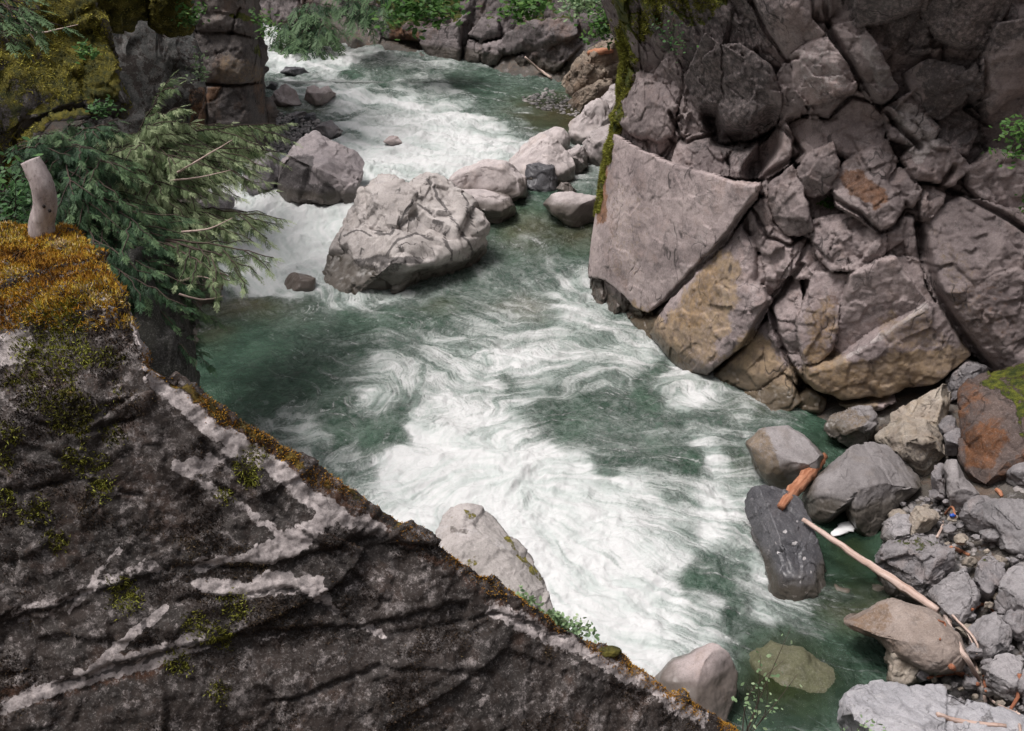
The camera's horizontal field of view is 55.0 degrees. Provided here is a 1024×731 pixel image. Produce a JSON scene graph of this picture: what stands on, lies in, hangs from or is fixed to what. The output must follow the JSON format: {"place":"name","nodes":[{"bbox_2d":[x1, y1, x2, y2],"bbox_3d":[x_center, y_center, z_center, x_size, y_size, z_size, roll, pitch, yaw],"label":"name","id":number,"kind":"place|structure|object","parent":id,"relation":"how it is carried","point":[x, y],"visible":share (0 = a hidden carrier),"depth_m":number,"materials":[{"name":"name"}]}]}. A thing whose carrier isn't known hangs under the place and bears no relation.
{"place":"outdoors","nodes":[
{"label":"outdoors","id":0,"kind":"place"},
{"bbox_2d":[181,218,231,232],"bbox_3d":[-5.062,-2.324,16.317,0.880,0.273,0.042,0,28,0],"label":"bare limb","id":1,"kind":"object","parent":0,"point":[186,231],"visible":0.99,"depth_m":16.35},
{"bbox_2d":[264,112,345,152],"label":"gravel","id":2,"kind":"structure","parent":0,"point":[296,136],"depth_m":34.00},
{"bbox_2d":[304,112,316,123],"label":"rock","id":3,"kind":"object","parent":2,"relation":"on","point":[310,116],"visible":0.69,"depth_m":35.09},
{"bbox_2d":[314,120,340,138],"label":"rock","id":4,"kind":"object","parent":2,"relation":"on","point":[329,128],"visible":0.77,"depth_m":33.87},
{"bbox_2d":[259,0,613,80],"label":"cliff","id":5,"kind":"structure","parent":0,"point":[549,43],"depth_m":40.99,"materials":[{"name":"stone"}]},
{"bbox_2d":[369,0,481,40],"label":"shrub","id":6,"kind":"object","parent":5,"relation":"on","point":[408,10],"visible":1,"depth_m":37.47,"materials":[{"name":"green plant"}]},
{"bbox_2d":[485,0,560,28],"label":"shrub","id":7,"kind":"object","parent":5,"relation":"on","point":[520,9],"visible":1,"depth_m":34.99,"materials":[{"name":"green plant"}]},
{"bbox_2d":[6,0,1023,706],"bbox_3d":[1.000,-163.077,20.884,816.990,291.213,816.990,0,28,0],"label":"ground","id":8,"kind":"structure","parent":0,"point":[904,396],"depth_m":18.94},
{"bbox_2d":[0,136,73,224],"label":"shrub","id":9,"kind":"object","parent":8,"relation":"on","point":[7,210],"visible":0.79,"depth_m":8.89,"materials":[{"name":"green plant"}]},
{"bbox_2d":[0,0,83,59],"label":"cedar tree","id":10,"kind":"object","parent":8,"relation":"on","point":[24,18],"visible":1,"depth_m":11.47,"materials":[{"name":"green plant"}]},
{"bbox_2d":[0,0,132,221],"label":"mossy rock","id":11,"kind":"object","parent":8,"relation":"on","point":[41,91],"visible":0.7,"depth_m":19.61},
{"bbox_2d":[85,94,125,119],"bbox_3d":[-7.461,-4.696,18.016,0.724,0.482,0.602,0,28,0],"label":"fern","id":12,"kind":"object","parent":11,"relation":"attached to","point":[99,104],"visible":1,"depth_m":18.04,"materials":[{"name":"green plant"}]},
{"bbox_2d":[71,38,99,63],"bbox_3d":[-7.499,-5.543,17.256,0.505,0.343,0.759,-16,32,-28],"label":"fern","id":13,"kind":"object","parent":8,"relation":"on","point":[84,51],"visible":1,"depth_m":17.28,"materials":[{"name":"green plant"}]},
{"bbox_2d":[0,118,244,375],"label":"cedar tree","id":14,"kind":"object","parent":8,"relation":"on","point":[111,220],"visible":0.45,"depth_m":15.50,"materials":[{"name":"green plant"}]},
{"bbox_2d":[177,140,231,172],"bbox_3d":[-5.412,-3.672,17.298,1.066,0.611,0.043,0,28,0],"label":"bare limb","id":15,"kind":"object","parent":14,"relation":"attached to","point":[187,166],"visible":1,"depth_m":17.32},
{"bbox_2d":[158,238,284,312],"bbox_3d":[-4.709,-1.323,15.434,2.468,0.965,1.760,0,28,0],"label":"cedar sapling","id":16,"kind":"object","parent":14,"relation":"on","point":[202,255],"visible":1,"depth_m":15.32,"materials":[{"name":"green plant"}]},
{"bbox_2d":[81,0,205,190],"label":"speckled rock","id":17,"kind":"object","parent":8,"relation":"on","point":[155,49],"visible":0.57,"depth_m":23.68,"materials":[{"name":"stone"}]},
{"bbox_2d":[176,46,210,82],"bbox_3d":[-7.095,-6.752,22.155,0.877,0.851,0.639,22,35,35],"label":"shrub","id":18,"kind":"object","parent":17,"relation":"on","point":[198,64],"visible":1,"depth_m":22.12,"materials":[{"name":"green plant"}]},
{"bbox_2d":[171,1,216,29],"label":"shrub","id":19,"kind":"object","parent":17,"relation":"on","point":[192,17],"visible":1,"depth_m":21.46,"materials":[{"name":"green plant"}]},
{"bbox_2d":[115,245,200,386],"bbox_3d":[-5.909,-0.572,16.114,1.626,3.061,3.338,-12,30,-21],"label":"dark bank rock","id":20,"kind":"object","parent":8,"relation":"on","point":[160,339],"visible":0.27,"depth_m":14.97,"materials":[{"name":"stone"}]},
{"bbox_2d":[93,71,302,284],"bbox_3d":[-5.966,-2.537,18.837,3.490,5.675,6.127,10,30,18],"label":"cedar tree","id":21,"kind":"object","parent":8,"relation":"on","point":[150,149],"visible":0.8,"depth_m":18.35,"materials":[{"name":"green plant"}]},
{"bbox_2d":[170,170,229,181],"bbox_3d":[-5.535,-3.369,17.459,1.103,0.219,0.040,0,28,0],"label":"bare limb","id":22,"kind":"object","parent":21,"relation":"attached to","point":[196,177],"visible":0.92,"depth_m":17.47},
{"bbox_2d":[195,278,223,304],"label":"rock","id":23,"kind":"object","parent":8,"relation":"on","point":[211,301],"visible":0.28,"depth_m":24.08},
{"bbox_2d":[199,192,234,215],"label":"rock","id":24,"kind":"object","parent":8,"relation":"on","point":[228,204],"visible":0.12,"depth_m":27.02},
{"bbox_2d":[191,0,279,158],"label":"layered rock corner","id":25,"kind":"object","parent":8,"relation":"on","point":[225,37],"visible":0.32,"depth_m":30.02,"materials":[{"name":"stone"}]},
{"bbox_2d":[248,7,282,38],"bbox_3d":[-6.558,-9.154,26.242,0.887,0.790,1.094,-11,30,-19],"label":"shrub","id":26,"kind":"object","parent":8,"relation":"on","point":[266,19],"visible":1,"depth_m":26.17,"materials":[{"name":"green plant"}]},
{"bbox_2d":[264,0,362,61],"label":"conifer tree","id":27,"kind":"object","parent":8,"relation":"on","point":[295,39],"visible":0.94,"depth_m":42.93,"materials":[{"name":"green plant"}]},
{"bbox_2d":[322,0,414,44],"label":"conifer tree","id":28,"kind":"object","parent":8,"relation":"on","point":[363,9],"visible":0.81,"depth_m":40.69,"materials":[{"name":"green plant"}]},
{"bbox_2d":[0,220,740,730],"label":"mossy boulder","id":29,"kind":"object","parent":8,"relation":"on","point":[178,552],"visible":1,"depth_m":5.18,"materials":[{"name":"stone"}]},
{"bbox_2d":[21,156,56,237],"bbox_3d":[-2.732,-0.948,5.679,0.215,0.514,0.162,0,28,0],"label":"snag","id":30,"kind":"object","parent":29,"relation":"on","point":[43,212],"visible":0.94,"depth_m":5.62,"materials":[{"name":"grey"}]},
{"bbox_2d":[510,585,599,642],"bbox_3d":[0.152,1.483,6.002,0.778,0.446,0.238,0,28,0],"label":"stonecrop","id":31,"kind":"object","parent":29,"relation":"on","point":[558,618],"visible":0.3,"depth_m":6.02,"materials":[{"name":"green plant"}]},
{"bbox_2d":[598,645,621,657],"bbox_3d":[0.597,1.755,6.030,0.154,0.066,0.090,0,28,0],"label":"moss clump","id":32,"kind":"object","parent":29,"relation":"on","point":[611,651],"visible":1,"depth_m":6.00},
{"bbox_2d":[435,503,555,614],"bbox_3d":[-0.138,2.514,10.026,1.227,1.586,2.112,-6,29,-11],"label":"boulder","id":33,"kind":"object","parent":8,"relation":"on","point":[478,539],"visible":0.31,"depth_m":9.94,"materials":[{"name":"stone"}]},
{"bbox_2d":[524,56,551,78],"bbox_3d":[1.067,-12.034,39.625,1.130,0.876,0.400,3,28,6],"label":"driftwood stick","id":34,"kind":"object","parent":8,"relation":"on","point":[538,68],"visible":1,"depth_m":39.66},
{"bbox_2d":[561,39,618,96],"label":"boulder","id":35,"kind":"object","parent":8,"relation":"on","point":[589,69],"visible":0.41,"depth_m":37.03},
{"bbox_2d":[587,48,613,54],"bbox_3d":[3.299,-11.795,36.914,0.697,0.375,0.850,-24,36,-38],"label":"driftwood log","id":36,"kind":"object","parent":35,"relation":"on","point":[600,51],"visible":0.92,"depth_m":36.61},
{"bbox_2d":[567,78,612,110],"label":"slab rock","id":37,"kind":"object","parent":8,"relation":"on","point":[581,98],"visible":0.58,"depth_m":36.22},
{"bbox_2d":[601,84,615,111],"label":"rock","id":38,"kind":"object","parent":8,"relation":"on","point":[608,97],"visible":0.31,"depth_m":35.62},
{"bbox_2d":[731,628,801,730],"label":"leafy twig","id":39,"kind":"object","parent":8,"relation":"on","point":[760,699],"visible":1,"depth_m":7.89,"materials":[{"name":"green plant"}]},
{"bbox_2d":[745,425,823,491],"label":"boulder","id":40,"kind":"object","parent":8,"relation":"on","point":[782,456],"visible":0.78,"depth_m":17.06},
{"bbox_2d":[777,453,827,510],"bbox_3d":[4.909,1.921,16.583,0.267,0.528,2.432,17,33,29],"label":"driftwood log","id":41,"kind":"object","parent":40,"relation":"on","point":[802,481],"visible":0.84,"depth_m":16.29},
{"bbox_2d":[744,485,826,601],"bbox_3d":[4.380,3.037,15.521,1.174,1.513,2.035,0,28,0],"label":"slab rock","id":42,"kind":"object","parent":8,"relation":"on","point":[785,540],"visible":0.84,"depth_m":15.21,"materials":[{"name":"stone"}]},
{"bbox_2d":[749,640,835,692],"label":"boulder","id":43,"kind":"object","parent":8,"relation":"on","point":[813,673],"visible":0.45,"depth_m":13.34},
{"bbox_2d":[802,442,920,536],"bbox_3d":[5.845,2.202,16.722,2.070,1.495,1.489,-19,33,-31],"label":"boulder","id":44,"kind":"object","parent":8,"relation":"on","point":[867,487],"visible":0.89,"depth_m":16.12,"materials":[{"name":"stone"}]},
{"bbox_2d":[840,714,885,730],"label":"leafy twig","id":45,"kind":"object","parent":8,"relation":"on","point":[872,721],"visible":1,"depth_m":10.40,"materials":[{"name":"green plant"}]},
{"bbox_2d":[880,513,911,541],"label":"rock","id":46,"kind":"object","parent":8,"relation":"on","point":[897,526],"visible":0.85,"depth_m":15.49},
{"bbox_2d":[887,508,906,517],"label":"stone","id":47,"kind":"object","parent":46,"relation":"on","point":[895,511],"visible":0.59,"depth_m":15.84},
{"bbox_2d":[884,650,918,684],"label":"boulder","id":48,"kind":"object","parent":8,"relation":"on","point":[900,671],"visible":0.36,"depth_m":12.95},
{"bbox_2d":[843,598,968,675],"bbox_3d":[5.394,3.695,13.386,1.566,1.094,1.234,22,35,36],"label":"boulder","id":49,"kind":"object","parent":8,"relation":"on","point":[909,633],"visible":0.91,"depth_m":12.89,"materials":[{"name":"stone"}]},
{"bbox_2d":[916,670,929,681],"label":"stone","id":50,"kind":"object","parent":49,"relation":"on","point":[921,676],"visible":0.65,"depth_m":12.91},
{"bbox_2d":[874,415,945,475],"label":"boulder","id":51,"kind":"object","parent":8,"relation":"on","point":[917,446],"visible":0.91,"depth_m":16.78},
{"bbox_2d":[889,384,951,430],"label":"rock","id":52,"kind":"object","parent":8,"relation":"on","point":[932,406],"visible":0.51,"depth_m":17.51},
{"bbox_2d":[909,505,939,534],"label":"rock","id":53,"kind":"object","parent":8,"relation":"on","point":[922,519],"visible":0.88,"depth_m":15.43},
{"bbox_2d":[837,679,1023,730],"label":"slab rock","id":54,"kind":"object","parent":8,"relation":"on","point":[892,706],"visible":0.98,"depth_m":11.61,"materials":[{"name":"stone"}]},
{"bbox_2d":[935,712,1006,727],"bbox_3d":[5.352,4.140,11.489,0.800,0.183,0.105,3,28,6],"label":"driftwood stick","id":55,"kind":"object","parent":54,"relation":"on","point":[957,720],"visible":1,"depth_m":11.48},
{"bbox_2d":[931,463,945,495],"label":"rock","id":56,"kind":"object","parent":8,"relation":"on","point":[938,481],"visible":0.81,"depth_m":15.89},
{"bbox_2d":[928,489,946,499],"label":"stone","id":57,"kind":"object","parent":56,"relation":"on","point":[934,494],"visible":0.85,"depth_m":15.93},
{"bbox_2d":[938,415,957,435],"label":"rock","id":58,"kind":"object","parent":8,"relation":"on","point":[947,423],"visible":0.79,"depth_m":17.17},
{"bbox_2d":[943,428,960,455],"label":"rock","id":59,"kind":"object","parent":8,"relation":"on","point":[950,438],"visible":0.77,"depth_m":16.66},
{"bbox_2d":[926,568,980,627],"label":"boulder","id":60,"kind":"object","parent":8,"relation":"on","point":[957,594],"visible":0.88,"depth_m":13.77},
{"bbox_2d":[801,518,939,612],"bbox_3d":[5.297,2.949,14.690,0.140,0.245,2.388,-20,34,-33],"label":"driftwood pole","id":61,"kind":"object","parent":60,"relation":"on","point":[903,587],"visible":0.99,"depth_m":14.50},
{"bbox_2d":[942,459,979,519],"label":"boulder","id":62,"kind":"object","parent":8,"relation":"on","point":[961,490],"visible":0.81,"depth_m":15.46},
{"bbox_2d":[902,496,1022,709],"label":"gravel","id":63,"kind":"structure","parent":8,"relation":"on","point":[934,530],"depth_m":15.05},
{"bbox_2d":[942,523,956,534],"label":"stone","id":64,"kind":"object","parent":63,"relation":"on","point":[951,528],"visible":0.97,"depth_m":15.22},
{"bbox_2d":[953,533,968,544],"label":"stone","id":65,"kind":"object","parent":63,"relation":"on","point":[960,538],"visible":1,"depth_m":14.95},
{"bbox_2d":[955,623,971,637],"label":"stone","id":66,"kind":"object","parent":63,"relation":"on","point":[961,631],"visible":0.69,"depth_m":13.54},
{"bbox_2d":[948,663,979,685],"bbox_3d":[5.954,4.067,12.866,0.358,0.690,0.720,25,37,38],"label":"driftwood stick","id":67,"kind":"object","parent":63,"relation":"on","point":[951,667],"visible":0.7,"depth_m":12.74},
{"bbox_2d":[942,615,987,702],"bbox_3d":[6.023,3.791,13.238,0.527,0.796,1.292,0,28,0],"label":"driftwood stick","id":68,"kind":"object","parent":63,"relation":"on","point":[967,660],"visible":0.71,"depth_m":12.81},
{"bbox_2d":[961,556,977,567],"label":"stone","id":69,"kind":"object","parent":63,"relation":"on","point":[969,561],"visible":1,"depth_m":14.50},
{"bbox_2d":[961,674,980,690],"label":"stone","id":70,"kind":"object","parent":63,"relation":"on","point":[968,683],"visible":0.98,"depth_m":12.79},
{"bbox_2d":[966,643,982,659],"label":"stone","id":71,"kind":"object","parent":63,"relation":"on","point":[972,649],"visible":0.86,"depth_m":13.17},
{"bbox_2d":[951,614,978,657],"bbox_3d":[6.198,3.683,13.429,0.047,0.213,0.665,-5,28,-10],"label":"driftwood stick","id":72,"kind":"object","parent":71,"relation":"on","point":[965,628],"visible":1,"depth_m":13.37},
{"bbox_2d":[949,619,1020,714],"bbox_3d":[6.201,3.992,12.807,0.282,0.836,2.189,1,28,2],"label":"driftwood stick","id":73,"kind":"object","parent":63,"relation":"on","point":[977,669],"visible":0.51,"depth_m":13.25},
{"bbox_2d":[972,555,1005,602],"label":"boulder","id":74,"kind":"object","parent":63,"relation":"on","point":[990,571],"visible":0.87,"depth_m":13.91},
{"bbox_2d":[968,613,1012,662],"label":"boulder","id":75,"kind":"object","parent":63,"relation":"on","point":[992,633],"visible":0.84,"depth_m":13.09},
{"bbox_2d":[980,653,1023,705],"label":"boulder","id":76,"kind":"object","parent":63,"relation":"on","point":[1000,671],"visible":0.83,"depth_m":12.59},
{"bbox_2d":[992,565,1023,614],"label":"boulder","id":77,"kind":"object","parent":63,"relation":"on","point":[1010,595],"visible":0.71,"depth_m":13.62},
{"bbox_2d":[945,358,991,401],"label":"rock","id":78,"kind":"object","parent":8,"relation":"on","point":[965,370],"visible":0.62,"depth_m":17.96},
{"bbox_2d":[958,495,992,532],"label":"boulder","id":79,"kind":"object","parent":8,"relation":"on","point":[970,515],"visible":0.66,"depth_m":15.01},
{"bbox_2d":[957,363,1023,485],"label":"boulder","id":80,"kind":"object","parent":8,"relation":"on","point":[990,450],"visible":0.9,"depth_m":16.22,"materials":[{"name":"stone"}]},
{"bbox_2d":[977,498,1023,554],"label":"boulder","id":81,"kind":"object","parent":8,"relation":"on","point":[1004,517],"visible":0.91,"depth_m":14.64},
{"bbox_2d":[979,528,999,542],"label":"stone","id":82,"kind":"object","parent":81,"relation":"on","point":[989,535],"visible":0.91,"depth_m":14.73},
{"bbox_2d":[1002,609,1023,641],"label":"rock","id":83,"kind":"object","parent":8,"relation":"on","point":[1014,620],"visible":0.84,"depth_m":13.12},
{"bbox_2d":[1005,476,1023,714],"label":"gravel","id":84,"kind":"structure","parent":8,"relation":"on","point":[1020,645],"depth_m":14.47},
{"bbox_2d":[1006,462,1023,485],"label":"rock","id":85,"kind":"object","parent":8,"relation":"on","point":[1015,473],"visible":0.98,"depth_m":15.59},
{"bbox_2d":[1016,669,1023,699],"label":"rock","id":86,"kind":"object","parent":8,"relation":"on","point":[1020,688],"visible":0.88,"depth_m":12.43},
{"bbox_2d":[522,88,579,116],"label":"gravel","id":87,"kind":"structure","parent":0,"point":[548,106],"depth_m":37.23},
{"bbox_2d":[196,24,970,730],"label":"river water","id":88,"kind":"structure","parent":0,"point":[554,418],"depth_m":19.74,"materials":[{"name":"liquid"}]},
{"bbox_2d":[241,152,279,194],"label":"rock","id":89,"kind":"object","parent":88,"relation":"in","point":[272,177],"visible":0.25,"depth_m":28.75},
{"bbox_2d":[270,84,301,106],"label":"rock","id":90,"kind":"object","parent":88,"relation":"in","point":[285,95],"visible":0.91,"depth_m":36.76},
{"bbox_2d":[280,66,308,75],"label":"rock","id":91,"kind":"object","parent":88,"relation":"in","point":[292,71],"visible":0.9,"depth_m":39.99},
{"bbox_2d":[284,272,315,291],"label":"rock","id":92,"kind":"object","parent":88,"relation":"in","point":[295,281],"visible":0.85,"depth_m":24.61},
{"bbox_2d":[304,85,335,105],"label":"rock","id":93,"kind":"object","parent":88,"relation":"in","point":[316,95],"visible":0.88,"depth_m":36.94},
{"bbox_2d":[276,130,364,204],"bbox_3d":[-5.653,-5.522,29.103,2.644,2.562,2.893,0,28,0],"label":"boulder","id":94,"kind":"object","parent":88,"relation":"in","point":[324,170],"visible":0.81,"depth_m":28.13,"materials":[{"name":"stone"}]},
{"bbox_2d":[383,135,401,145],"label":"rock","id":95,"kind":"object","parent":88,"relation":"in","point":[392,140],"visible":0.93,"depth_m":33.07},
{"bbox_2d":[322,172,490,294],"bbox_3d":[-2.848,-3.143,25.881,4.590,3.562,3.743,0,28,0],"label":"boulder","id":96,"kind":"object","parent":88,"relation":"in","point":[395,234],"visible":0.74,"depth_m":24.94,"materials":[{"name":"stone"}]},
{"bbox_2d":[448,159,527,201],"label":"boulder","id":97,"kind":"object","parent":88,"relation":"in","point":[503,177],"visible":0.59,"depth_m":27.83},
{"bbox_2d":[462,189,516,223],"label":"boulder","id":98,"kind":"object","parent":88,"relation":"in","point":[496,207],"visible":0.51,"depth_m":27.07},
{"bbox_2d":[508,132,574,185],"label":"boulder","id":99,"kind":"object","parent":88,"relation":"in","point":[542,147],"visible":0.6,"depth_m":29.51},
{"bbox_2d":[525,162,557,191],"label":"cubic rock","id":100,"kind":"object","parent":88,"relation":"in","point":[546,179],"visible":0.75,"depth_m":28.96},
{"bbox_2d":[543,126,570,150],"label":"boulder","id":101,"kind":"object","parent":88,"relation":"in","point":[561,135],"visible":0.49,"depth_m":32.08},
{"bbox_2d":[556,182,575,191],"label":"rock","id":102,"kind":"object","parent":88,"relation":"in","point":[565,186],"visible":0.62,"depth_m":28.59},
{"bbox_2d":[543,191,595,226],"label":"boulder","id":103,"kind":"object","parent":88,"relation":"in","point":[571,209],"visible":0.81,"depth_m":26.96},
{"bbox_2d":[567,144,587,173],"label":"rock","id":104,"kind":"object","parent":88,"relation":"on","point":[578,153],"visible":0.75,"depth_m":30.22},
{"bbox_2d":[568,98,610,144],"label":"rock","id":105,"kind":"object","parent":88,"relation":"in","point":[593,115],"visible":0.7,"depth_m":32.98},
{"bbox_2d":[582,124,609,165],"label":"rock","id":106,"kind":"object","parent":88,"relation":"in","point":[593,142],"visible":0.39,"depth_m":30.77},
{"bbox_2d":[654,643,737,721],"bbox_3d":[2.426,4.228,12.843,1.152,1.287,1.086,-17,32,-29],"label":"boulder","id":107,"kind":"object","parent":88,"relation":"in","point":[705,676],"visible":0.7,"depth_m":12.52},
{"bbox_2d":[831,521,855,535],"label":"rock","id":108,"kind":"object","parent":88,"relation":"on","point":[845,527],"visible":0.65,"depth_m":16.12,"materials":[{"name":"white"}]},
{"bbox_2d":[824,405,878,446],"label":"rock","id":109,"kind":"object","parent":88,"relation":"on","point":[854,425],"visible":0.94,"depth_m":18.06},
{"bbox_2d":[872,534,955,604],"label":"boulder","id":110,"kind":"object","parent":88,"relation":"in","point":[919,563],"visible":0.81,"depth_m":14.52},
{"bbox_2d":[588,0,1023,414],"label":"cliff","id":111,"kind":"structure","parent":0,"point":[744,138],"depth_m":18.25,"materials":[{"name":"stone"}]},
{"bbox_2d":[554,0,603,22],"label":"shrub","id":112,"kind":"object","parent":111,"relation":"on","point":[574,4],"visible":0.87,"depth_m":30.24,"materials":[{"name":"green plant"}]},
{"bbox_2d":[574,4,612,49],"bbox_3d":[2.685,-10.254,29.765,1.825,1.380,1.724,0,28,0],"label":"shrub","id":113,"kind":"object","parent":111,"relation":"on","point":[602,29],"visible":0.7,"depth_m":29.72,"materials":[{"name":"green plant"}]},
{"bbox_2d":[650,12,698,62],"bbox_3d":[2.998,-6.198,18.536,0.772,0.850,0.794,-23,36,-36],"label":"shrub","id":114,"kind":"object","parent":111,"relation":"on","point":[672,33],"visible":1,"depth_m":18.50,"materials":[{"name":"green plant"}]},
{"bbox_2d":[981,114,1023,168],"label":"shrub","id":115,"kind":"object","parent":111,"relation":"on","point":[1020,127],"visible":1,"depth_m":14.30,"materials":[{"name":"green plant"}]},
{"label":"stone","id":116,"kind":"object","parent":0,"visible":0},
{"bbox_2d":[1009,673,1021,708],"bbox_3d":[6.380,4.120,12.410,0.097,0.293,0.421,15,32,27],"label":"driftwood stick","id":117,"kind":"object","parent":116,"relation":"on","point":[1016,699],"visible":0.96,"depth_m":12.45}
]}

